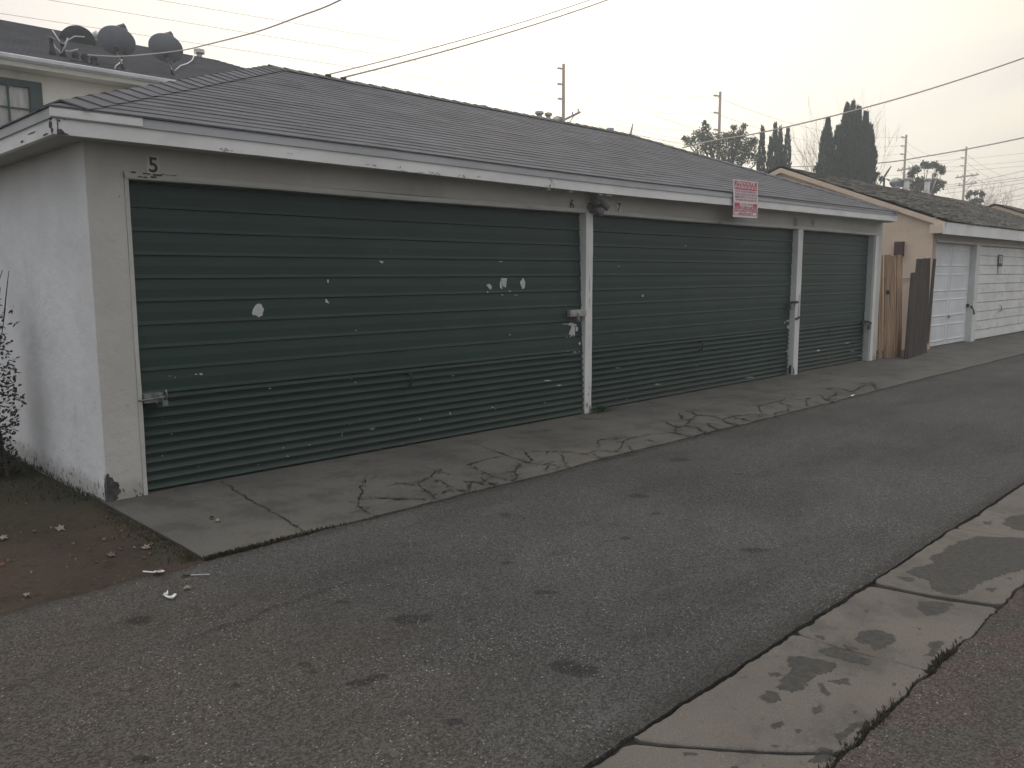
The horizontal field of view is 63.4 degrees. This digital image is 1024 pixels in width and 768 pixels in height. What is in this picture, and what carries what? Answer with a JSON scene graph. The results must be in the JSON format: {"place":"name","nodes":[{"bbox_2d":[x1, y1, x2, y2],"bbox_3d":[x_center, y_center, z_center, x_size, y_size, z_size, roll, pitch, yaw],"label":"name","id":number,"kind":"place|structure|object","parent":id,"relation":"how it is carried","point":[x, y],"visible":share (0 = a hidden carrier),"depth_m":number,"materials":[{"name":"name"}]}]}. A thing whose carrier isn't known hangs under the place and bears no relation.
{"place":"outdoors","nodes":[
{"label":"outdoors","id":0,"kind":"place"},
{"bbox_2d":[0,457,202,615],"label":"dirt ground","id":1,"kind":"structure","parent":0,"point":[50,577],"depth_m":4.58,"materials":[{"name":"soil"}]},
{"bbox_2d":[0,270,26,476],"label":"garden shrub","id":2,"kind":"object","parent":1,"relation":"on","point":[4,458],"visible":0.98,"depth_m":6.22,"materials":[{"name":"green plant"}]},
{"bbox_2d":[55,525,64,530],"bbox_3d":[-2.698,0.858,4.953,0.059,0.011,0.136,-8,11,-44],"label":"fallen leaf","id":3,"kind":"object","parent":1,"relation":"on","point":[59,527],"visible":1,"depth_m":4.93,"materials":[{"name":"beige plant"}]},
{"bbox_2d":[107,551,116,556],"bbox_3d":[-2.164,0.919,4.482,0.050,0.011,0.099,-8,11,-44],"label":"fallen leaf","id":4,"kind":"object","parent":1,"relation":"on","point":[110,554],"visible":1,"depth_m":4.46,"materials":[{"name":"beige plant"}]},
{"bbox_2d":[143,568,164,572],"bbox_3d":[-1.833,0.952,4.235,0.122,0.030,0.042,1,8,7],"label":"plastic spoon","id":5,"kind":"object","parent":1,"relation":"on","point":[159,570],"visible":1,"depth_m":4.24,"materials":[{"name":"white plastic"}]},
{"bbox_2d":[182,574,209,575],"bbox_3d":[-1.604,0.969,4.209,0.132,0.012,0.012,-1,8,-4],"label":"screwdriver","id":6,"kind":"object","parent":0,"point":[193,574],"visible":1,"depth_m":4.21,"materials":[{"name":"black plastic"}]},
{"bbox_2d":[0,354,1023,767],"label":"alley road","id":7,"kind":"structure","parent":0,"point":[590,614],"depth_m":3.82,"materials":[{"name":"grey asphalt"}]},
{"bbox_2d":[163,590,175,598],"bbox_3d":[-1.625,1.000,3.941,0.053,0.019,0.100,-8,11,-44],"label":"torn wrapper","id":8,"kind":"object","parent":7,"relation":"on","point":[167,596],"visible":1,"depth_m":3.92,"materials":[{"name":"white paper"}]},
{"bbox_2d":[0,0,1023,208],"label":"sky","id":9,"kind":"structure","parent":0,"point":[761,55],"materials":[{"name":"white"}]},
{"bbox_2d":[86,331,1023,561],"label":"concrete apron","id":10,"kind":"object","parent":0,"point":[246,509],"visible":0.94,"depth_m":6.78,"materials":[{"name":"grey concrete"}]},
{"bbox_2d":[587,405,616,413],"bbox_3d":[0.965,0.269,9.028,0.518,0.080,0.183,-8,11,-44],"label":"weed","id":11,"kind":"object","parent":10,"relation":"on","point":[603,408],"visible":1,"depth_m":9.03,"materials":[{"name":"green plant"}]},
{"bbox_2d":[878,255,902,358],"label":"cedar boards","id":12,"kind":"object","parent":10,"relation":"on","point":[892,334],"visible":0.92,"depth_m":14.59,"materials":[{"name":"brown wood"}]},
{"bbox_2d":[904,258,935,358],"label":"dark boards","id":13,"kind":"object","parent":10,"relation":"on","point":[920,301],"visible":0.94,"depth_m":15.25,"materials":[{"name":"brown wood"}]},
{"bbox_2d":[768,166,1023,350],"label":"neighbour garage","id":14,"kind":"structure","parent":0,"point":[975,250],"depth_m":17.91,"materials":[{"name":"beige paint"}]},
{"bbox_2d":[894,241,904,255],"bbox_3d":[7.654,-2.667,16.384,0.117,0.290,0.160,-8,11,-44],"label":"meter box","id":15,"kind":"object","parent":14,"relation":"attached to","point":[899,248],"visible":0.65,"depth_m":16.34,"materials":[{"name":"brown metal"}]},
{"bbox_2d":[930,243,974,346],"bbox_3d":[9.132,-1.861,17.193,2.548,2.070,0.199,-8,11,-44],"label":"panel door","id":16,"kind":"structure","parent":14,"relation":"in","point":[950,292],"depth_m":17.27,"materials":[{"name":"white paint"}]},
{"bbox_2d":[974,245,1023,339],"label":"board door","id":17,"kind":"structure","parent":14,"relation":"in","point":[1000,298],"depth_m":19.49,"materials":[{"name":"wood"}]},
{"bbox_2d":[791,137,1023,166],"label":"service cable","id":18,"kind":"object","parent":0,"point":[941,153],"visible":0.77,"depth_m":38.26,"materials":[{"name":"black rubber"}]},
{"bbox_2d":[835,588,1023,767],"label":"yard pavement","id":19,"kind":"structure","parent":0,"point":[963,707],"depth_m":2.88,"materials":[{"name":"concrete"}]},
{"bbox_2d":[878,166,1018,176],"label":"power line","id":20,"kind":"object","parent":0,"point":[952,171],"visible":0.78,"depth_m":113.08,"materials":[{"name":"metal"}]},
{"bbox_2d":[912,153,1022,162],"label":"power line","id":21,"kind":"object","parent":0,"point":[969,158],"visible":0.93,"depth_m":116.88,"materials":[{"name":"metal"}]},
{"bbox_2d":[944,183,1020,193],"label":"power line","id":22,"kind":"object","parent":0,"point":[987,188],"visible":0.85,"depth_m":117.10,"materials":[{"name":"metal"}]},
{"bbox_2d":[988,204,1023,216],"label":"garage","id":23,"kind":"structure","parent":0,"point":[1014,210],"depth_m":28.39,"materials":[{"name":"beige paint"}]},
{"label":"rear house","id":24,"kind":"object","parent":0,"visible":0},
{"bbox_2d":[880,166,890,185],"bbox_3d":[17.668,-9.486,39.219,0.641,1.625,0.440,-8,11,-44],"label":"satellite dish","id":25,"kind":"object","parent":24,"relation":"on","point":[884,176],"visible":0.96,"depth_m":39.17,"materials":[{"name":"grey paint"}]},
{"bbox_2d":[889,177,902,187],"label":"turbine vent","id":26,"kind":"object","parent":24,"relation":"on","point":[896,183],"visible":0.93,"depth_m":40.18,"materials":[{"name":"metal"}]},
{"bbox_2d":[902,178,911,189],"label":"vent pipe","id":27,"kind":"object","parent":24,"relation":"on","point":[906,182],"visible":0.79,"depth_m":41.17,"materials":[{"name":"grey metal"}]},
{"bbox_2d":[923,178,931,193],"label":"vent pipe","id":28,"kind":"object","parent":24,"relation":"on","point":[927,186],"visible":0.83,"depth_m":43.15,"materials":[{"name":"grey metal"}]},
{"bbox_3d":[-2.006,-3.629,9.860,0.060,0.035,0.040,-8,11,-44],"label":"cable bracket","id":29,"kind":"object","parent":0,"visible":0},
{"bbox_2d":[344,0,607,77],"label":"service cable","id":30,"kind":"object","parent":29,"relation":"attached to","point":[469,43],"visible":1,"depth_m":11.38,"materials":[{"name":"black rubber"}]},
{"bbox_3d":[1.658,-5.585,29.715,15.000,6.380,6.400,-8,11,-44],"label":"rear house","id":31,"kind":"object","parent":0,"visible":0},
{"bbox_2d":[535,111,543,116],"bbox_3d":[0.885,-8.362,26.868,0.288,0.940,0.288,-8,11,-44],"label":"vent pipe","id":32,"kind":"object","parent":31,"relation":"on","point":[539,113],"visible":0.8,"depth_m":26.73,"materials":[{"name":"metal"}]},
{"bbox_2d":[545,112,551,118],"bbox_3d":[1.191,-8.409,27.169,0.256,0.953,0.256,-8,11,-44],"label":"vent pipe","id":33,"kind":"object","parent":31,"relation":"on","point":[548,114],"visible":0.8,"depth_m":27.04,"materials":[{"name":"metal"}]},
{"bbox_2d":[552,116,562,120],"bbox_3d":[1.503,-8.424,27.482,0.387,0.899,0.390,-8,11,-44],"label":"turbine vent","id":34,"kind":"object","parent":31,"relation":"on","point":[557,118],"visible":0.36,"depth_m":27.31,"materials":[{"name":"metal"}]},
{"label":"back yard ground","id":35,"kind":"structure","parent":0,"visible":0},
{"bbox_2d":[0,20,245,125],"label":"apartment house","id":36,"kind":"structure","parent":35,"relation":"on","point":[34,73],"depth_m":15.49,"materials":[{"name":"paint"}]},
{"bbox_2d":[0,77,42,125],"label":"window","id":37,"kind":"structure","parent":36,"relation":"in","point":[15,101],"depth_m":14.90,"materials":[{"name":"white glass"}]},
{"bbox_2d":[48,36,67,54],"bbox_3d":[-8.418,-6.251,15.360,0.382,0.386,0.143,1,8,9],"label":"roof conduit","id":38,"kind":"object","parent":36,"relation":"on","point":[52,47],"visible":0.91,"depth_m":15.35,"materials":[{"name":"grey metal"}]},
{"bbox_2d":[52,30,84,56],"bbox_3d":[-8.259,-6.316,15.426,0.596,0.542,0.143,1,8,8],"label":"roof conduit","id":39,"kind":"object","parent":36,"relation":"on","point":[62,45],"visible":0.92,"depth_m":15.42,"materials":[{"name":"grey metal"}]},
{"bbox_2d":[59,25,95,47],"bbox_3d":[-9.126,-7.214,17.561,0.694,0.653,0.573,0,8,3],"label":"satellite dish","id":40,"kind":"object","parent":36,"relation":"on","point":[68,32],"visible":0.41,"depth_m":17.41,"materials":[{"name":"paint"}]},
{"bbox_2d":[70,52,98,64],"bbox_3d":[-8.001,-6.072,15.485,0.487,0.197,0.150,-6,10,-39],"label":"roof mount","id":41,"kind":"object","parent":36,"relation":"on","point":[85,57],"visible":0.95,"depth_m":15.46,"materials":[{"name":"grey metal"}]},
{"bbox_2d":[92,31,97,40],"bbox_3d":[-9.227,-7.709,18.389,0.170,0.255,0.170,0,8,0],"label":"roof jack","id":42,"kind":"object","parent":36,"relation":"on","point":[95,34],"visible":0.54,"depth_m":18.32,"materials":[{"name":"metal"}]},
{"bbox_2d":[98,23,135,70],"bbox_3d":[-7.552,-6.467,15.844,0.556,0.934,0.656,-8,11,-44],"label":"satellite dish","id":43,"kind":"object","parent":36,"relation":"on","point":[118,40],"visible":0.94,"depth_m":15.78,"materials":[{"name":"grey paint"}]},
{"bbox_2d":[148,31,182,75],"bbox_3d":[-7.013,-6.720,16.797,0.570,0.938,0.600,-8,11,-44],"label":"satellite dish","id":44,"kind":"object","parent":36,"relation":"on","point":[163,42],"visible":0.91,"depth_m":16.72,"materials":[{"name":"grey paint"}]},
{"bbox_2d":[174,52,195,70],"bbox_3d":[-7.410,-7.406,18.955,0.092,1.319,3.676,-2,8,-13],"label":"roof cable","id":45,"kind":"object","parent":36,"relation":"on","point":[185,63],"visible":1,"depth_m":18.40,"materials":[{"name":"white plastic"}]},
{"bbox_2d":[194,48,204,56],"bbox_3d":[-7.787,-8.221,20.640,0.253,0.200,0.260,-8,11,-44],"label":"roof jack","id":46,"kind":"object","parent":36,"relation":"on","point":[199,52],"visible":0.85,"depth_m":20.56,"materials":[{"name":"metal"}]},
{"bbox_2d":[88,0,340,56],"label":"service cable","id":47,"kind":"object","parent":36,"relation":"attached to","point":[229,38],"visible":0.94,"depth_m":11.91,"materials":[{"name":"black rubber"}]},
{"bbox_2d":[557,64,580,121],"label":"utility pole","id":48,"kind":"object","parent":35,"relation":"on","point":[563,97],"visible":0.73,"depth_m":73.69,"materials":[{"name":"wood"}]},
{"bbox_2d":[0,13,557,98],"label":"power line","id":49,"kind":"object","parent":48,"relation":"attached to","point":[270,54],"visible":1,"depth_m":58.07,"materials":[{"name":"metal"}]},
{"bbox_2d":[51,0,555,83],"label":"power line","id":50,"kind":"object","parent":48,"relation":"attached to","point":[287,39],"visible":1,"depth_m":57.75,"materials":[{"name":"metal"}]},
{"bbox_2d":[160,0,553,67],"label":"power line","id":51,"kind":"object","parent":48,"relation":"attached to","point":[343,31],"visible":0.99,"depth_m":60.12,"materials":[{"name":"metal"}]},
{"bbox_2d":[560,69,713,96],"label":"power line","id":52,"kind":"object","parent":48,"relation":"attached to","point":[629,91],"visible":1,"depth_m":78.34,"materials":[{"name":"metal"}]},
{"bbox_2d":[561,85,713,113],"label":"power line","id":53,"kind":"object","parent":48,"relation":"attached to","point":[628,107],"visible":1,"depth_m":79.05,"materials":[{"name":"metal"}]},
{"bbox_2d":[566,102,713,130],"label":"power line","id":54,"kind":"object","parent":48,"relation":"attached to","point":[644,126],"visible":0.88,"depth_m":81.10,"materials":[{"name":"metal"}]},
{"bbox_2d":[574,122,803,154],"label":"power line","id":55,"kind":"object","parent":48,"relation":"attached to","point":[665,140],"visible":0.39,"depth_m":80.88,"materials":[{"name":"metal"}]},
{"bbox_2d":[713,91,721,159],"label":"utility pole","id":56,"kind":"object","parent":35,"relation":"on","point":[719,113],"visible":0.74,"depth_m":85.25,"materials":[{"name":"wood"}]},
{"bbox_2d":[586,121,692,146],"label":"power line","id":57,"kind":"object","parent":56,"relation":"attached to","point":[636,134],"visible":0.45,"depth_m":78.34,"materials":[{"name":"metal"}]},
{"bbox_2d":[716,96,892,137],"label":"power line","id":58,"kind":"object","parent":56,"relation":"attached to","point":[798,125],"visible":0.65,"depth_m":93.33,"materials":[{"name":"metal"}]},
{"bbox_2d":[680,119,765,168],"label":"leafy tree","id":59,"kind":"object","parent":35,"relation":"on","point":[734,144],"visible":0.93,"depth_m":45.81,"materials":[{"name":"green plant"}]},
{"bbox_2d":[756,124,766,171],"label":"cypress","id":60,"kind":"object","parent":35,"relation":"on","point":[762,144],"visible":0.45,"depth_m":45.87,"materials":[{"name":"green plant"}]},
{"bbox_2d":[765,135,774,172],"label":"cypress","id":61,"kind":"object","parent":35,"relation":"on","point":[769,161],"visible":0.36,"depth_m":45.55,"materials":[{"name":"green plant"}]},
{"bbox_2d":[772,121,779,168],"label":"cypress","id":62,"kind":"object","parent":35,"relation":"on","point":[775,144],"visible":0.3,"depth_m":46.12,"materials":[{"name":"green plant"}]},
{"bbox_2d":[776,124,783,165],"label":"cypress","id":63,"kind":"object","parent":35,"relation":"on","point":[780,141],"visible":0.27,"depth_m":46.62,"materials":[{"name":"green plant"}]},
{"bbox_2d":[781,127,791,167],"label":"cypress","id":64,"kind":"object","parent":35,"relation":"on","point":[786,156],"visible":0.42,"depth_m":46.35,"materials":[{"name":"green plant"}]},
{"bbox_2d":[812,156,830,174],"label":"shrub","id":65,"kind":"object","parent":35,"relation":"on","point":[818,167],"visible":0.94,"depth_m":40.95,"materials":[{"name":"green plant"}]},
{"bbox_2d":[815,117,835,175],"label":"cypress","id":66,"kind":"object","parent":35,"relation":"on","point":[826,147],"visible":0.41,"depth_m":41.67,"materials":[{"name":"green plant"}]},
{"bbox_2d":[771,79,885,171],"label":"bare tree","id":67,"kind":"object","parent":35,"relation":"on","point":[812,137],"visible":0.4,"depth_m":45.46,"materials":[{"name":"brown plant"}]},
{"bbox_2d":[824,124,847,177],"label":"cypress","id":68,"kind":"object","parent":35,"relation":"on","point":[839,142],"visible":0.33,"depth_m":42.56,"materials":[{"name":"green plant"}]},
{"bbox_2d":[793,125,887,172],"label":"bare tree","id":69,"kind":"object","parent":35,"relation":"on","point":[811,152],"visible":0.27,"depth_m":44.73,"materials":[{"name":"brown plant"}]},
{"bbox_2d":[838,101,849,176],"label":"cypress","id":70,"kind":"object","parent":35,"relation":"on","point":[844,120],"visible":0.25,"depth_m":42.93,"materials":[{"name":"green plant"}]},
{"bbox_2d":[842,99,855,175],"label":"cypress","id":71,"kind":"object","parent":35,"relation":"on","point":[849,126],"visible":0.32,"depth_m":42.63,"materials":[{"name":"green plant"}]},
{"bbox_2d":[846,103,866,181],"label":"cypress","id":72,"kind":"object","parent":35,"relation":"on","point":[858,130],"visible":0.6,"depth_m":41.59,"materials":[{"name":"green plant"}]},
{"bbox_2d":[854,109,872,182],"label":"cypress","id":73,"kind":"object","parent":35,"relation":"on","point":[867,172],"visible":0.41,"depth_m":41.73,"materials":[{"name":"green plant"}]},
{"bbox_2d":[833,86,907,179],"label":"bare tree","id":74,"kind":"object","parent":35,"relation":"on","point":[876,131],"visible":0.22,"depth_m":44.37,"materials":[{"name":"brown plant"}]},
{"bbox_2d":[865,121,878,183],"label":"cypress","id":75,"kind":"object","parent":35,"relation":"on","point":[874,152],"visible":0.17,"depth_m":42.54,"materials":[{"name":"green plant"}]},
{"bbox_2d":[870,172,882,183],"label":"shrub","id":76,"kind":"object","parent":35,"relation":"on","point":[875,175],"visible":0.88,"depth_m":40.97,"materials":[{"name":"green plant"}]},
{"bbox_2d":[897,135,912,188],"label":"utility pole","id":77,"kind":"object","parent":35,"relation":"on","point":[904,168],"visible":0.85,"depth_m":112.02,"materials":[{"name":"wood"}]},
{"bbox_2d":[900,160,946,194],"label":"gum tree","id":78,"kind":"object","parent":35,"relation":"on","point":[918,184],"visible":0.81,"depth_m":54.69,"materials":[{"name":"green plant"}]},
{"bbox_2d":[964,190,985,203],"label":"tree","id":79,"kind":"object","parent":35,"relation":"on","point":[976,199],"visible":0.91,"depth_m":59.92,"materials":[{"name":"green plant"}]},
{"bbox_2d":[947,177,1015,204],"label":"bare tree","id":80,"kind":"object","parent":35,"relation":"on","point":[990,199],"visible":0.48,"depth_m":74.43,"materials":[{"name":"brown plant"}]},
{"bbox_2d":[971,172,1023,207],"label":"bare tree","id":81,"kind":"object","parent":35,"relation":"on","point":[997,196],"visible":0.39,"depth_m":72.05,"materials":[{"name":"plant"}]},
{"label":"ground","id":82,"kind":"structure","parent":0,"visible":0},
{"bbox_2d":[0,64,900,501],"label":"garage building","id":83,"kind":"structure","parent":82,"relation":"on","point":[236,272],"depth_m":6.94,"materials":[{"name":"beige paint"}]},
{"bbox_2d":[129,180,586,490],"bbox_3d":[-0.901,-0.524,7.206,4.690,2.133,0.202,-8,11,-44],"label":"garage door","id":84,"kind":"structure","parent":83,"relation":"in","point":[276,329],"depth_m":6.73,"materials":[{"name":"green paint"}]},
{"bbox_2d":[587,195,609,217],"bbox_3d":[0.918,-1.860,8.697,0.235,0.230,0.161,-8,11,-44],"label":"security light","id":85,"kind":"object","parent":83,"relation":"attached to","point":[596,205],"visible":1,"depth_m":8.66,"materials":[{"name":"grey metal"}]},
{"bbox_2d":[591,214,798,408],"bbox_3d":[2.482,-0.917,10.564,4.680,2.258,0.173,-8,11,-44],"label":"garage door","id":86,"kind":"structure","parent":83,"relation":"in","point":[678,307],"depth_m":10.26,"materials":[{"name":"green paint"}]},
{"bbox_2d":[733,179,757,217],"bbox_3d":[2.934,-2.321,10.399,0.602,0.463,0.017,-8,11,-44],"label":"parking sign","id":87,"kind":"object","parent":83,"relation":"attached to","point":[745,198],"visible":1,"depth_m":10.39,"materials":[{"name":"white metal"}]},
{"bbox_2d":[797,231,871,371],"bbox_3d":[5.160,-1.313,13.248,2.695,2.195,0.174,-8,11,-44],"label":"garage door","id":88,"kind":"structure","parent":83,"relation":"in","point":[834,265],"depth_m":13.26,"materials":[{"name":"green paint"}]},
{"bbox_2d":[682,57,1023,147],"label":"service cable","id":89,"kind":"object","parent":83,"relation":"attached to","point":[855,109],"visible":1,"depth_m":16.30,"materials":[{"name":"black rubber"}]},
{"bbox_3d":[-2.156,-3.609,9.712,0.060,0.035,0.040,-8,11,-44],"label":"cable bracket","id":90,"kind":"object","parent":83,"relation":"on","visible":0},
{"bbox_2d":[330,0,589,74],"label":"service cable","id":91,"kind":"object","parent":90,"relation":"attached to","point":[454,41],"visible":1,"depth_m":11.27,"materials":[{"name":"black rubber"}]},
{"bbox_2d":[590,485,1023,767],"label":"gutter strip","id":92,"kind":"object","parent":82,"relation":"on","point":[810,695],"visible":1,"depth_m":3.25,"materials":[{"name":"concrete"}]},
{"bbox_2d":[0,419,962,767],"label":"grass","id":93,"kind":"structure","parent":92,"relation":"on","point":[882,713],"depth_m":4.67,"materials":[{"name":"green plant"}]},
{"bbox_2d":[955,147,978,199],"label":"utility pole","id":94,"kind":"object","parent":82,"relation":"on","point":[964,178],"visible":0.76,"depth_m":122.85,"materials":[{"name":"wood"}]},
{"bbox_2d":[942,179,1023,189],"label":"power line","id":95,"kind":"object","parent":94,"relation":"attached to","point":[983,184],"visible":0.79,"depth_m":116.81,"materials":[{"name":"metal"}]},
{"bbox_2d":[944,177,1023,187],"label":"power line","id":96,"kind":"object","parent":94,"relation":"attached to","point":[983,182],"visible":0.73,"depth_m":116.04,"materials":[{"name":"metal"}]},
{"bbox_2d":[948,171,1021,184],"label":"power line","id":97,"kind":"object","parent":94,"relation":"attached to","point":[985,179],"visible":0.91,"depth_m":117.73,"materials":[{"name":"metal"}]}
]}

